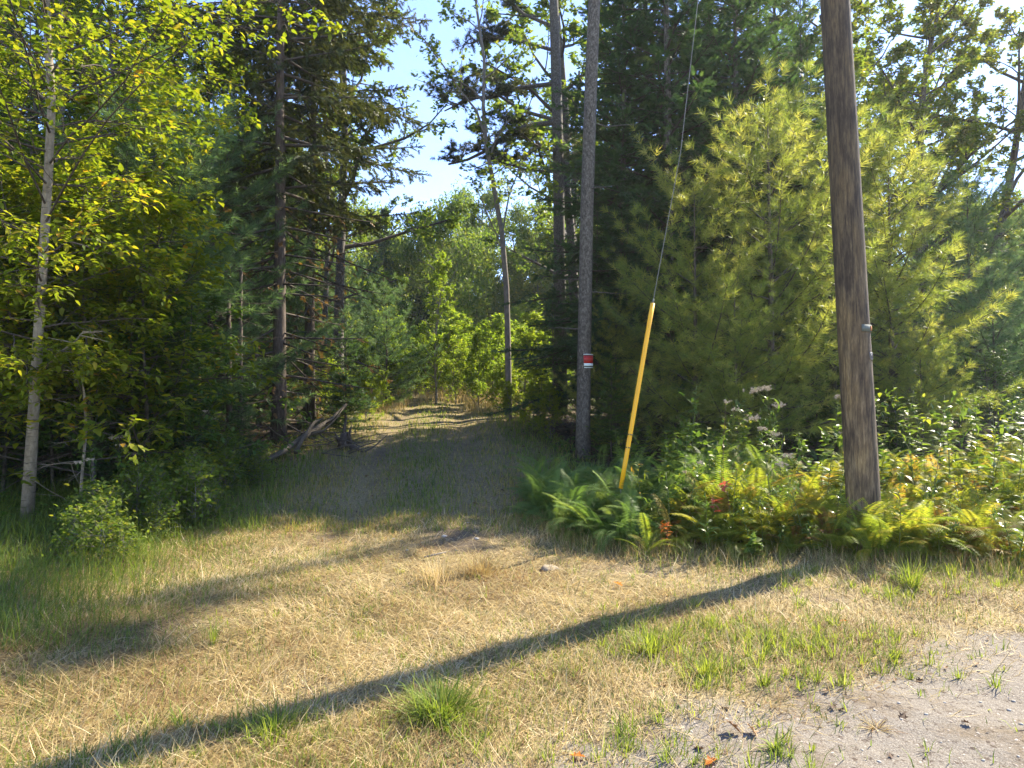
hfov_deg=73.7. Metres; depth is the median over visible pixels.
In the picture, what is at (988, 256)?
pine tree
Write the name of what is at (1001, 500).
fern
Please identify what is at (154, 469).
leafy bush
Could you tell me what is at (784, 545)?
fern
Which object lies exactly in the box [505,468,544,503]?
fern
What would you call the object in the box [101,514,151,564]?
leafy bush
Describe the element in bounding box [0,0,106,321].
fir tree
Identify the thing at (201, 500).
leafy bush
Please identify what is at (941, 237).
maple tree
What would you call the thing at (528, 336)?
shrub
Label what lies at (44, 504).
ground cover
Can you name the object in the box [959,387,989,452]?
wildflower
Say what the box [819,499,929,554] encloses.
fern
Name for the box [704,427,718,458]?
wildflower
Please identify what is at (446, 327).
shrub
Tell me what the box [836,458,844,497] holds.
wildflower
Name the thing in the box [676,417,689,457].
wildflower
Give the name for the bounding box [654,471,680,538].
wildflower
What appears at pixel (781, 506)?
fern
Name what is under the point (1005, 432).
wildflower
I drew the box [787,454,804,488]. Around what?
wildflower
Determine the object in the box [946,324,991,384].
shrub
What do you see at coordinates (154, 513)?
leafy bush
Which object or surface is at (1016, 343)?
shrub
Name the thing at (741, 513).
wildflower
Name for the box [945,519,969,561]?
wildflower
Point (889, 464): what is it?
wildflower
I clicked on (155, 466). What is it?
leafy bush
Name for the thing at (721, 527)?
wildflower
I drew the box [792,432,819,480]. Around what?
wildflower
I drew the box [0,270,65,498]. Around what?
fir sapling
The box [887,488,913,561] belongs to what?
wildflower
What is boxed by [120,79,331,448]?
pine tree
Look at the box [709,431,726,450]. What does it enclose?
wildflower
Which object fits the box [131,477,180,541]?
leafy bush
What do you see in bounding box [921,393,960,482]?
wildflower
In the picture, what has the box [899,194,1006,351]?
broadleaf tree
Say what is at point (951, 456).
fern
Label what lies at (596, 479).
fern
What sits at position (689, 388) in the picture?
shrub
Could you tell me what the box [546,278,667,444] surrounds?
pine tree
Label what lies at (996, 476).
fern
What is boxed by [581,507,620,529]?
fern
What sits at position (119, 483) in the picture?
leafy bush
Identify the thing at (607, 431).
fir tree
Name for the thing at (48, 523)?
green grass
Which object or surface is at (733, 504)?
wildflower
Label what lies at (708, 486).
fern
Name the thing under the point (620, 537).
fern
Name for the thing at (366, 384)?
shrub
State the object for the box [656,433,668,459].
wildflower
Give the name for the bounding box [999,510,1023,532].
fern
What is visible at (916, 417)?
wildflower
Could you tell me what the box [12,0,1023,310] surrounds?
sky
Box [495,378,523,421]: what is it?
shrub
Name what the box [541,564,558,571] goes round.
stone
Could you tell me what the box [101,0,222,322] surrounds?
fir tree
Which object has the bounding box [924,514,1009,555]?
fern
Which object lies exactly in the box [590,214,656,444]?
fir tree
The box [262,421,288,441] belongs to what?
stick
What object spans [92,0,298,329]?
maple tree
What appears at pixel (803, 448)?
wildflower
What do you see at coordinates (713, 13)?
fir tree
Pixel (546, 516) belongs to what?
fern
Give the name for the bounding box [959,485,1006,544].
fern
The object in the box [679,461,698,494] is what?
wildflower
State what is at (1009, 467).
fern
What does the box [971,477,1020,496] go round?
fern
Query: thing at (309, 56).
spruce tree
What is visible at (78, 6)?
maple tree
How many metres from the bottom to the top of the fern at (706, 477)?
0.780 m
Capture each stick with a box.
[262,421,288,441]
[302,418,331,441]
[313,432,344,442]
[334,438,380,449]
[348,441,378,451]
[358,432,395,438]
[364,434,387,451]
[424,551,445,557]
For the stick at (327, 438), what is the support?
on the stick
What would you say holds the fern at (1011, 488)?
on the ground at (918, 723)
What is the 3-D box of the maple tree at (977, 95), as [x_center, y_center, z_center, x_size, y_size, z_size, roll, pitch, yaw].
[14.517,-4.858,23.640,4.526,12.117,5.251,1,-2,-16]
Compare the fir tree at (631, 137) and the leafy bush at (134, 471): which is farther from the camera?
the fir tree at (631, 137)
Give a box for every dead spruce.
[186,298,285,451]
[192,260,291,439]
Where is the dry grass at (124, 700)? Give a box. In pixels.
[0,382,1023,767]
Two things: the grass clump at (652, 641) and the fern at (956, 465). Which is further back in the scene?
the fern at (956, 465)
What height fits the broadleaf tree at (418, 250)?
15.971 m
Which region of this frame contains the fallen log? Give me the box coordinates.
[261,404,346,462]
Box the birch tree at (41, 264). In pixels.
[0,0,346,522]
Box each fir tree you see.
[0,0,57,214]
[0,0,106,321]
[0,6,43,322]
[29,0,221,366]
[38,42,106,189]
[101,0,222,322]
[125,0,268,420]
[205,201,256,378]
[222,194,294,394]
[271,225,332,398]
[354,205,411,389]
[407,241,450,389]
[474,248,496,373]
[483,0,733,435]
[508,0,795,429]
[524,283,575,436]
[528,0,809,438]
[554,188,628,434]
[570,7,655,308]
[572,0,836,430]
[583,353,640,461]
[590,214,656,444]
[594,0,876,437]
[598,206,688,451]
[656,0,801,426]
[722,0,908,419]
[749,0,925,422]
[785,353,840,446]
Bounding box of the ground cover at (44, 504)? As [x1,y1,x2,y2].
[0,395,1023,538]
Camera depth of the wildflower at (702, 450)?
8.46 m
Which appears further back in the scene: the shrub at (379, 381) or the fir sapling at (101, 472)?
the shrub at (379, 381)
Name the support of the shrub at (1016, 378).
on the ground at (918, 723)
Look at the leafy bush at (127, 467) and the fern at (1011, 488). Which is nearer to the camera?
the fern at (1011, 488)
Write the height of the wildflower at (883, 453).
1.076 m
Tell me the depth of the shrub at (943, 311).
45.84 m
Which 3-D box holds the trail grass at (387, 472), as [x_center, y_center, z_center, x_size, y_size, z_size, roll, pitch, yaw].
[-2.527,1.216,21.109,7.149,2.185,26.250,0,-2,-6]
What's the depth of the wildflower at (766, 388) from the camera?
8.24 m
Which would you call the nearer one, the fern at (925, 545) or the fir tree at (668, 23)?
the fern at (925, 545)
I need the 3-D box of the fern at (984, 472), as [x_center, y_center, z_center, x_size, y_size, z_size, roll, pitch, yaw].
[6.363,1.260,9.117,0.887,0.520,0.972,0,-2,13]
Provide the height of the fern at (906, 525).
0.714 m
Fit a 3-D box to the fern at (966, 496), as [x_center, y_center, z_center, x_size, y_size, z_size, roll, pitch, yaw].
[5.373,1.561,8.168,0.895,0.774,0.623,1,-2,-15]
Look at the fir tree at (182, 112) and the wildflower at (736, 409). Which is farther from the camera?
the fir tree at (182, 112)
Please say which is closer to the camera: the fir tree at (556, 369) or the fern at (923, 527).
the fern at (923, 527)
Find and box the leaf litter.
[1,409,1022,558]
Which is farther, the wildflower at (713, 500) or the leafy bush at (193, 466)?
the leafy bush at (193, 466)
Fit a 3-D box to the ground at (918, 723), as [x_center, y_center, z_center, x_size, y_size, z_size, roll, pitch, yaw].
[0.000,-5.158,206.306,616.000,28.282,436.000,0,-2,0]
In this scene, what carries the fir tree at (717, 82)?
on the ground at (918, 723)
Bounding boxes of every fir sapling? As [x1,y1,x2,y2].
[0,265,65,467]
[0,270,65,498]
[14,258,140,484]
[38,265,196,491]
[95,279,223,477]
[227,390,266,473]
[306,315,381,432]
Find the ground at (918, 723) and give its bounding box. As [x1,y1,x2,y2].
[0,363,1023,767]
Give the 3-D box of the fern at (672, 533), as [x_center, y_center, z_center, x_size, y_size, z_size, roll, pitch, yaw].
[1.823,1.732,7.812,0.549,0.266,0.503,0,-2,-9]
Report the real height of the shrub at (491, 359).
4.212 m
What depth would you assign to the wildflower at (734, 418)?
10.63 m
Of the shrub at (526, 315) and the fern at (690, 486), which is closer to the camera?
the fern at (690, 486)
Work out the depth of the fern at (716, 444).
11.41 m
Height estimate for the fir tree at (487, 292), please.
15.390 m
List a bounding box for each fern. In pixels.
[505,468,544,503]
[508,486,556,514]
[511,477,538,501]
[516,484,543,501]
[527,496,564,530]
[535,508,556,524]
[539,495,570,525]
[541,473,577,497]
[545,485,581,509]
[545,493,600,529]
[560,461,601,486]
[568,469,607,490]
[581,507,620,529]
[588,501,652,547]
[599,520,650,547]
[614,513,681,555]
[628,457,651,477]
[628,466,653,474]
[637,450,711,478]
[644,468,698,495]
[644,471,683,495]
[647,453,703,481]
[648,454,722,496]
[653,526,691,550]
[654,446,736,475]
[664,477,737,536]
[666,474,708,502]
[667,484,759,516]
[667,504,698,529]
[671,480,735,524]
[672,515,703,546]
[673,481,731,526]
[674,488,772,554]
[678,510,749,549]
[679,483,735,534]
[684,448,739,478]
[689,510,772,559]
[694,503,749,544]
[696,433,738,466]
[697,524,744,553]
[700,454,771,525]
[704,516,757,564]
[707,454,781,500]
[713,491,786,535]
[715,448,796,490]
[722,462,763,498]
[723,473,784,497]
[723,520,771,552]
[724,442,770,476]
[731,476,781,508]
[733,482,829,528]
[734,495,793,533]
[735,508,812,554]
[736,522,775,545]
[746,507,821,537]
[748,495,809,539]
[755,448,819,484]
[761,474,820,503]
[763,453,829,492]
[765,519,817,551]
[769,477,818,524]
[779,465,820,489]
[781,489,845,540]
[783,487,847,539]
[791,498,889,553]
[796,506,840,535]
[801,513,850,555]
[804,458,843,488]
[810,483,910,555]
[814,507,857,539]
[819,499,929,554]
[821,487,948,555]
[826,497,934,561]
[879,447,936,484]
[879,449,927,477]
[880,452,933,493]
[881,499,970,556]
[889,490,916,504]
[890,470,976,505]
[891,460,947,491]
[894,486,992,523]
[894,501,953,524]
[903,499,939,545]
[903,525,967,557]
[908,458,932,487]
[912,505,1000,563]
[921,523,994,561]
[923,455,982,479]
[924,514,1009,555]
[928,466,966,496]
[930,488,992,520]
[931,489,1023,548]
[931,532,959,556]
[932,440,1007,480]
[937,474,1023,517]
[939,452,990,484]
[947,523,1003,560]
[947,534,994,562]
[956,459,1023,508]
[957,458,1023,490]
[957,485,990,513]
[959,442,1012,470]
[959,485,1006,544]
[960,460,1000,488]
[964,490,1021,517]
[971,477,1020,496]
[974,426,1022,471]
[978,439,1023,471]
[983,466,1023,495]
[985,479,1023,513]
[986,504,1021,542]
[989,474,1023,506]
[996,540,1023,565]
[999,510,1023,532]
[1002,454,1023,485]
[1003,535,1023,564]
[1005,489,1023,513]
[1010,471,1023,491]
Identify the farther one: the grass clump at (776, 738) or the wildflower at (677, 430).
the wildflower at (677, 430)
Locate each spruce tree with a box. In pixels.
[114,0,435,445]
[194,0,416,421]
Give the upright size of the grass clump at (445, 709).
0.260 m
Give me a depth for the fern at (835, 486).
9.42 m
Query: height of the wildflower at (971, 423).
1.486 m
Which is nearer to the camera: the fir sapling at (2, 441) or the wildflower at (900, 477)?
the wildflower at (900, 477)
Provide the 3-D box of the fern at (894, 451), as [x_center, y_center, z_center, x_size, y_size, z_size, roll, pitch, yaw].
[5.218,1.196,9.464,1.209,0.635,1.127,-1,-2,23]
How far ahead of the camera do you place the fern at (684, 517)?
8.03 m
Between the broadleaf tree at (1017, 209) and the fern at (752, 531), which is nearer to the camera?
the fern at (752, 531)
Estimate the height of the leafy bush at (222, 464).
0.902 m
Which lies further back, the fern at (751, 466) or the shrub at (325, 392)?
the shrub at (325, 392)
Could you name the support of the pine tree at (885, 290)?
on the ground at (918, 723)
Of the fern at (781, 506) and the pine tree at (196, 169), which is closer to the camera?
the fern at (781, 506)
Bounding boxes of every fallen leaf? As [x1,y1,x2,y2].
[569,751,584,756]
[703,755,716,764]
[725,719,740,732]
[747,723,758,735]
[898,712,907,719]
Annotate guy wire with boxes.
[619,2,697,500]
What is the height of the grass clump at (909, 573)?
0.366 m
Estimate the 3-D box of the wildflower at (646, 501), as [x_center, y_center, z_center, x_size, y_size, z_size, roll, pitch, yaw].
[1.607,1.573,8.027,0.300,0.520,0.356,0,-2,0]
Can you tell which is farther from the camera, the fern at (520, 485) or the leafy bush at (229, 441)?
the leafy bush at (229, 441)
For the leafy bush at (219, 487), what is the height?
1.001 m
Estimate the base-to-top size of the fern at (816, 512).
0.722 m
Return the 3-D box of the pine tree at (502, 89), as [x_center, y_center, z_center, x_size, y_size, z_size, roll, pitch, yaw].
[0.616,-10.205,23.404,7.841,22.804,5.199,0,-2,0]
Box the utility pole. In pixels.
[820,0,882,552]
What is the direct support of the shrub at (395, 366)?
on the ground at (918, 723)
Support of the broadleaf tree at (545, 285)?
on the ground at (918, 723)
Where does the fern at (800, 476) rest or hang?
on the ground at (918, 723)
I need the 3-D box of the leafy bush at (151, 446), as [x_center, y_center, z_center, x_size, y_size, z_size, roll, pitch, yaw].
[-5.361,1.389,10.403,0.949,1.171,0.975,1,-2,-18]
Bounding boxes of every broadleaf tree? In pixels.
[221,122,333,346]
[235,148,333,329]
[236,134,401,345]
[347,204,425,362]
[350,234,418,370]
[353,250,374,266]
[366,187,505,388]
[414,235,501,316]
[418,179,539,330]
[474,195,569,341]
[489,241,528,318]
[493,231,578,337]
[510,218,578,320]
[517,171,616,335]
[802,204,904,327]
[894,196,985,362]
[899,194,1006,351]
[933,181,1023,368]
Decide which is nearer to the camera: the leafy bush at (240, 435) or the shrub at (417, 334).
the leafy bush at (240, 435)
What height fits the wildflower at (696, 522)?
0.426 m
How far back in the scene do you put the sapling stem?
9.15 m
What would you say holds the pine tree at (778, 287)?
on the ground at (918, 723)
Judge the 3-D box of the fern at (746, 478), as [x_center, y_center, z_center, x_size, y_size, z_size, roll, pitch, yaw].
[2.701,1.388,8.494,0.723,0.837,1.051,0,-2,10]
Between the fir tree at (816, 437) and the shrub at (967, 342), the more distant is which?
the shrub at (967, 342)
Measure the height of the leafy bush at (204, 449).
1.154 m
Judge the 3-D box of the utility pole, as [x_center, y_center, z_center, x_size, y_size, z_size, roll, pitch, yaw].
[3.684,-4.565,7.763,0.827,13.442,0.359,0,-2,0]
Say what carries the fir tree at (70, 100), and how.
on the ground at (918, 723)
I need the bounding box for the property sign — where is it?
[583,354,592,367]
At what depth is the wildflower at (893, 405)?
9.30 m
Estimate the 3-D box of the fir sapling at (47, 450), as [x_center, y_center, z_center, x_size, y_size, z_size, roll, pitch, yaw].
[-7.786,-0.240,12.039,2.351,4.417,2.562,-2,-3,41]
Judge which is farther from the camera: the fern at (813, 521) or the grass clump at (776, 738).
the fern at (813, 521)
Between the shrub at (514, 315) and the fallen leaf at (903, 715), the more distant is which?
the shrub at (514, 315)
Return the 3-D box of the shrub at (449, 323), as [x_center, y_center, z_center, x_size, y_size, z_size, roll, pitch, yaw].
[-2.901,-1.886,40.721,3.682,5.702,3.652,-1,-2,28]
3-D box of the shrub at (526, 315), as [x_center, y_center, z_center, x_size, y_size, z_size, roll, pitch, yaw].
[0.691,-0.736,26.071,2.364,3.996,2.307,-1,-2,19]
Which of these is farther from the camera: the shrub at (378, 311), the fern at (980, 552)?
the shrub at (378, 311)
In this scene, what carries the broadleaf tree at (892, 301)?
on the ground at (918, 723)
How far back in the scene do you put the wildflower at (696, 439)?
10.75 m
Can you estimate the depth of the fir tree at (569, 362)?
19.11 m
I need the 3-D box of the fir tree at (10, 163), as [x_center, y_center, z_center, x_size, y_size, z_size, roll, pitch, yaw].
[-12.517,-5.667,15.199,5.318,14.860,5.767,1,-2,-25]
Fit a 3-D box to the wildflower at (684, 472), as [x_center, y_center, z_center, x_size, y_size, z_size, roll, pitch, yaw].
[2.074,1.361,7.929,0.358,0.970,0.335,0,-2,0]
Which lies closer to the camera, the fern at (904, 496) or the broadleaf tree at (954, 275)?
the fern at (904, 496)
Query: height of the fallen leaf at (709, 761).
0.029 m
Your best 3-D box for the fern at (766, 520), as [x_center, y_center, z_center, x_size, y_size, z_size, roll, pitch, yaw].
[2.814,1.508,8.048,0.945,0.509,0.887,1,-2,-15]
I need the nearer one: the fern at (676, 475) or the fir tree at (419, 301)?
the fern at (676, 475)
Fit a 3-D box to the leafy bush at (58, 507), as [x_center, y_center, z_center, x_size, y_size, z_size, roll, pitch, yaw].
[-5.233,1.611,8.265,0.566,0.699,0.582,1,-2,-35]
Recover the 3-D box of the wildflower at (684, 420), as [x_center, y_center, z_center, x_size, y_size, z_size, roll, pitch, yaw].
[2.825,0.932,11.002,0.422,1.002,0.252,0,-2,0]
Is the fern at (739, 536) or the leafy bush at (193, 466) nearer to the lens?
the fern at (739, 536)
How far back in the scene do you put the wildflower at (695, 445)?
9.75 m
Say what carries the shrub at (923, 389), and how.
on the ground at (918, 723)
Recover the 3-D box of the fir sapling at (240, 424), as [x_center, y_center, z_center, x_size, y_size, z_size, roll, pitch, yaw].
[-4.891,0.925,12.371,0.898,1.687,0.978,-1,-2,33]
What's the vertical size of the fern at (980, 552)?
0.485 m
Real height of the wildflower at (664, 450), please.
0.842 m
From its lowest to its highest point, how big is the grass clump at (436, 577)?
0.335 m
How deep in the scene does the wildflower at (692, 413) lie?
11.63 m
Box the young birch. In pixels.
[402,249,465,403]
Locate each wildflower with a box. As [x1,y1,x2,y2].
[74,458,96,504]
[108,433,136,480]
[194,410,218,447]
[609,428,624,465]
[624,437,640,466]
[630,413,650,459]
[631,462,648,505]
[641,498,655,533]
[653,460,677,507]
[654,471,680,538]
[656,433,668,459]
[657,441,670,478]
[658,520,672,548]
[661,430,678,464]
[663,425,673,457]
[663,440,684,478]
[664,428,680,466]
[673,421,695,488]
[675,411,694,454]
[675,433,688,458]
[675,460,704,521]
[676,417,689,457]
[678,429,688,458]
[679,385,702,455]
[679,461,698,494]
[685,432,702,458]
[686,410,698,457]
[688,516,707,545]
[689,453,707,505]
[691,471,718,496]
[692,429,709,456]
[693,493,718,552]
[694,417,707,454]
[696,427,726,488]
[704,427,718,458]
[706,446,724,478]
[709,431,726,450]
[709,497,722,545]
[713,513,729,542]
[714,399,743,482]
[714,436,730,466]
[716,468,731,487]
[716,478,732,529]
[719,482,739,515]
[720,412,752,466]
[724,465,753,543]
[725,413,737,461]
[731,398,749,450]
[732,499,762,557]
[734,419,752,471]
[742,532,764,559]
[743,385,790,497]
[751,411,772,459]
[753,497,777,549]
[754,505,772,552]
[756,426,792,535]
[759,426,779,476]
[764,472,779,520]
[768,421,784,473]
[769,524,790,544]
[777,485,803,549]
[782,468,810,551]
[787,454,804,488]
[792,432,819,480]
[796,432,818,479]
[799,521,824,552]
[816,394,842,496]
[816,426,833,491]
[824,471,846,527]
[825,404,845,497]
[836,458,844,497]
[875,386,925,473]
[875,397,891,452]
[878,430,895,487]
[879,454,903,502]
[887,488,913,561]
[888,410,932,496]
[890,465,908,510]
[897,390,935,477]
[907,391,969,502]
[908,400,928,468]
[912,472,942,513]
[918,483,940,545]
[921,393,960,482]
[926,526,951,551]
[929,526,952,557]
[933,410,972,489]
[935,504,963,555]
[943,475,969,521]
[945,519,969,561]
[955,471,991,513]
[956,399,990,484]
[957,402,984,469]
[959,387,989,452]
[960,386,986,479]
[962,414,1021,508]
[986,415,1023,486]
[988,401,1019,456]
[989,391,1014,451]
[989,498,1020,560]
[999,386,1023,456]
[1000,394,1023,463]
[1008,495,1023,564]
[1009,413,1023,491]
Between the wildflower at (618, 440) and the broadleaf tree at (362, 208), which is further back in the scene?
the broadleaf tree at (362, 208)
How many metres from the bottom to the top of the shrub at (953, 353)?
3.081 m
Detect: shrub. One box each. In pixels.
[220,354,262,427]
[235,355,271,419]
[266,322,324,413]
[301,344,341,416]
[316,309,362,377]
[324,365,363,422]
[344,337,379,397]
[351,372,384,419]
[358,304,415,384]
[359,345,385,383]
[368,315,406,391]
[371,370,395,411]
[374,335,413,400]
[390,325,416,390]
[391,327,436,400]
[394,330,433,393]
[412,325,452,395]
[423,327,475,403]
[430,307,487,387]
[430,316,483,400]
[434,318,481,395]
[438,306,481,386]
[445,324,502,407]
[463,312,518,401]
[477,331,518,385]
[486,294,544,390]
[487,326,525,397]
[487,360,525,409]
[495,310,553,408]
[495,327,542,409]
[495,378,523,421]
[501,316,531,390]
[517,385,546,429]
[521,352,559,415]
[525,331,570,386]
[528,382,565,438]
[674,374,730,450]
[758,373,812,448]
[876,383,906,421]
[878,393,915,461]
[905,365,940,416]
[916,308,964,382]
[929,348,1023,445]
[937,341,959,397]
[944,354,988,412]
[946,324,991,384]
[949,383,984,429]
[985,334,1023,408]
[986,362,1023,432]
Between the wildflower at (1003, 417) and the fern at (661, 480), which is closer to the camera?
the fern at (661, 480)
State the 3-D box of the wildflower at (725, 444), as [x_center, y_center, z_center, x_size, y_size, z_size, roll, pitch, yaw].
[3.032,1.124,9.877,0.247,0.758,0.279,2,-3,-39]
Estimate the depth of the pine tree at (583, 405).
14.02 m
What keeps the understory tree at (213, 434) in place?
on the ground at (918, 723)
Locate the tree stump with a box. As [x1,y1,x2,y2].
[334,416,363,452]
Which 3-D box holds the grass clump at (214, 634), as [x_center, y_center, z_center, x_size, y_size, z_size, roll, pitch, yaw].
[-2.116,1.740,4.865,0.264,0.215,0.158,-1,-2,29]
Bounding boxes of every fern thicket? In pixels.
[504,435,831,555]
[635,445,1023,563]
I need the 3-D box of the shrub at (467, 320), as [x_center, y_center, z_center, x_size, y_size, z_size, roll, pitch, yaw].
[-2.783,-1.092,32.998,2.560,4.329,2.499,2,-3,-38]
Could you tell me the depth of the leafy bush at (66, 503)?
8.13 m
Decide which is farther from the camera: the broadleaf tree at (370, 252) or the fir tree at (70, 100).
the broadleaf tree at (370, 252)
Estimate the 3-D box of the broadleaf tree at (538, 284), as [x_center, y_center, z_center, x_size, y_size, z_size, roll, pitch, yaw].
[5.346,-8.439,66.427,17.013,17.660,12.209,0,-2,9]
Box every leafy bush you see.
[31,492,88,539]
[35,491,154,568]
[44,499,114,561]
[47,480,152,548]
[49,507,94,560]
[53,490,99,531]
[57,475,126,549]
[88,504,144,548]
[101,457,170,530]
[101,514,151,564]
[106,471,147,524]
[111,459,153,505]
[123,463,180,527]
[126,437,181,477]
[127,456,182,512]
[128,454,180,498]
[128,499,184,541]
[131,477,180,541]
[135,473,203,526]
[151,451,179,496]
[158,457,226,533]
[159,441,231,502]
[160,459,248,522]
[168,452,241,512]
[171,467,215,505]
[173,446,214,479]
[188,427,216,462]
[208,427,261,481]
[209,447,246,490]
[211,427,265,478]
[211,443,247,495]
[212,432,249,480]
[223,440,255,482]
[243,448,276,483]
[244,454,263,473]
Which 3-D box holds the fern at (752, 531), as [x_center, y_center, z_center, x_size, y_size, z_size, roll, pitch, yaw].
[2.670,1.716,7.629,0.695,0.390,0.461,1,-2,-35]
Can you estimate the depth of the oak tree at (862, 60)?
20.72 m
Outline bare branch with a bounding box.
[43,327,106,368]
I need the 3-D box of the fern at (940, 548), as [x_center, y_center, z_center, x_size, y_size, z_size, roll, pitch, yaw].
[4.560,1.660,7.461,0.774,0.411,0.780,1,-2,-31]
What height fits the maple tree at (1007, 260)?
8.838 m
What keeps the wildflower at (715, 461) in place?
on the ground at (918, 723)
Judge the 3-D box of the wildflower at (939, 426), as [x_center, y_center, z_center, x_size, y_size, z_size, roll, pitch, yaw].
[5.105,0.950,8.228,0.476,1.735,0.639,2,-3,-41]
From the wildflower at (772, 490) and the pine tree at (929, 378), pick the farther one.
the pine tree at (929, 378)
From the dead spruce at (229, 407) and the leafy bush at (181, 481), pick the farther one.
the dead spruce at (229, 407)
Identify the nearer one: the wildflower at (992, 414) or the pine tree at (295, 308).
the wildflower at (992, 414)
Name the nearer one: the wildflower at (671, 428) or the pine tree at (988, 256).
the wildflower at (671, 428)
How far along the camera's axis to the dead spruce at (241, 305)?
14.43 m
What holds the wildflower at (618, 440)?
on the ground at (918, 723)
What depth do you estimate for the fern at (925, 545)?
7.10 m
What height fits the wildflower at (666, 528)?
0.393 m
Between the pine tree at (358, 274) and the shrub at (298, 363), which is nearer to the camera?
the shrub at (298, 363)
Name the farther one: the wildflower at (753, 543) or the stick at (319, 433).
the stick at (319, 433)
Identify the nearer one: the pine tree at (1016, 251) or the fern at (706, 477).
the fern at (706, 477)
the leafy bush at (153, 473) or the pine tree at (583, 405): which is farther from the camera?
the pine tree at (583, 405)
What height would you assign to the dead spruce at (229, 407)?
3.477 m
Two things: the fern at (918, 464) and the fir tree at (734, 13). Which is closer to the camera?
the fern at (918, 464)
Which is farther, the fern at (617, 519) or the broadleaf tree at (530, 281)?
the broadleaf tree at (530, 281)
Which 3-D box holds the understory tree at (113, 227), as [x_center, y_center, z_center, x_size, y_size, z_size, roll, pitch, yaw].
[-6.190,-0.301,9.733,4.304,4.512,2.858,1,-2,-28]
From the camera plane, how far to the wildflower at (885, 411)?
10.31 m
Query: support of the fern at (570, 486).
on the ground at (918, 723)
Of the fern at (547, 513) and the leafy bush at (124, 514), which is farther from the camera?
the fern at (547, 513)
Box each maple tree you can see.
[0,0,222,459]
[1,11,72,161]
[11,0,202,273]
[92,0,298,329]
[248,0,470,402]
[267,101,413,403]
[392,0,566,418]
[467,0,661,375]
[477,23,612,383]
[814,3,1013,405]
[858,79,995,326]
[861,75,995,412]
[962,208,1023,401]
[978,210,1023,331]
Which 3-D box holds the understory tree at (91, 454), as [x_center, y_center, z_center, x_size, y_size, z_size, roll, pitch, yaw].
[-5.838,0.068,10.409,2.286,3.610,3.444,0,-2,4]
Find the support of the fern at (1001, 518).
on the ground at (918, 723)
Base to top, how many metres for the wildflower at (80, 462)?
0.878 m
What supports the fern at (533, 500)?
on the ground at (918, 723)
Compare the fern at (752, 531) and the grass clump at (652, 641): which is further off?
the fern at (752, 531)
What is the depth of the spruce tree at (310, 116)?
20.61 m
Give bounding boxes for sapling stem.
[2,362,93,508]
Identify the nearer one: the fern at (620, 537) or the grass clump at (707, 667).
the grass clump at (707, 667)
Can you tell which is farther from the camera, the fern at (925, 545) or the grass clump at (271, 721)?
the fern at (925, 545)
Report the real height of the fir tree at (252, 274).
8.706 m
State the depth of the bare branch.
8.73 m
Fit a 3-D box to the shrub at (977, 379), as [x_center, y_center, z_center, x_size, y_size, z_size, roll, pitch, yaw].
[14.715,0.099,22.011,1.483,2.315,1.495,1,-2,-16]
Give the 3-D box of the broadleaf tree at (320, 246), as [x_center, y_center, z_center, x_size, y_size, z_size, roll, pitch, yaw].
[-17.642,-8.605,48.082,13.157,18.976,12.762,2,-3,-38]
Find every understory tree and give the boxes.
[0,80,198,472]
[0,159,266,516]
[0,161,224,464]
[0,166,166,476]
[0,196,238,491]
[0,206,134,487]
[0,214,171,487]
[0,215,63,434]
[0,216,228,467]
[0,254,144,491]
[1,105,284,471]
[16,269,218,490]
[56,213,311,440]
[98,291,305,485]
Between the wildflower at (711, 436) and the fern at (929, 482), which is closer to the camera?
the fern at (929, 482)
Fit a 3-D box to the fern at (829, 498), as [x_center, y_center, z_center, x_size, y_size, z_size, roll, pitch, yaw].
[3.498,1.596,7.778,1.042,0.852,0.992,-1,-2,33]
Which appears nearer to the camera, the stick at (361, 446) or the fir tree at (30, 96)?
the stick at (361, 446)
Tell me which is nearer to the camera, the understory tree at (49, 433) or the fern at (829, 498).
the fern at (829, 498)
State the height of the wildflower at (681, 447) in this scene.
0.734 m
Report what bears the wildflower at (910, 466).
on the ground at (918, 723)
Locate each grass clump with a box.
[158,681,342,767]
[204,619,228,645]
[375,665,518,746]
[395,548,475,591]
[446,547,517,580]
[602,619,687,666]
[661,642,742,695]
[757,727,787,752]
[853,710,910,734]
[886,552,948,594]
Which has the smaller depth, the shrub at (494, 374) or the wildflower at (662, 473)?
the wildflower at (662, 473)
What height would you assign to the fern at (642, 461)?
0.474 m
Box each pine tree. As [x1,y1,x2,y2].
[17,40,277,451]
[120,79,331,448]
[199,160,358,427]
[315,253,395,387]
[344,252,441,406]
[420,0,597,414]
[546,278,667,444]
[557,0,635,458]
[597,122,829,455]
[632,52,890,460]
[661,207,819,460]
[728,66,968,440]
[802,112,1023,449]
[875,293,980,455]
[883,149,1023,427]
[911,219,1023,437]
[955,237,1023,398]
[984,219,1023,398]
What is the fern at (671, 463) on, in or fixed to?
on the ground at (918, 723)
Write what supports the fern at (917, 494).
on the ground at (918, 723)
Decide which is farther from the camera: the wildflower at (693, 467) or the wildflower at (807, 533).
the wildflower at (693, 467)
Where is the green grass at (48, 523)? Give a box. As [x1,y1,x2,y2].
[0,397,1023,767]
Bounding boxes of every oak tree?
[745,0,1023,418]
[792,77,975,289]
[824,0,1023,386]
[863,0,1023,407]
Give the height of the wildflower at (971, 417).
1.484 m
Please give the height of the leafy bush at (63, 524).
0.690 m
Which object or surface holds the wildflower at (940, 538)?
on the ground at (918, 723)
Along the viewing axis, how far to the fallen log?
14.67 m
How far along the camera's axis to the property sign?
13.88 m
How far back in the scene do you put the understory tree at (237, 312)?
13.79 m
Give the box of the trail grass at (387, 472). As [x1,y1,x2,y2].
[160,398,666,534]
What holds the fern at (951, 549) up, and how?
on the ground at (918, 723)
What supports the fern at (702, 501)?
on the ground at (918, 723)
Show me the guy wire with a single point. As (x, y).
(636, 395)

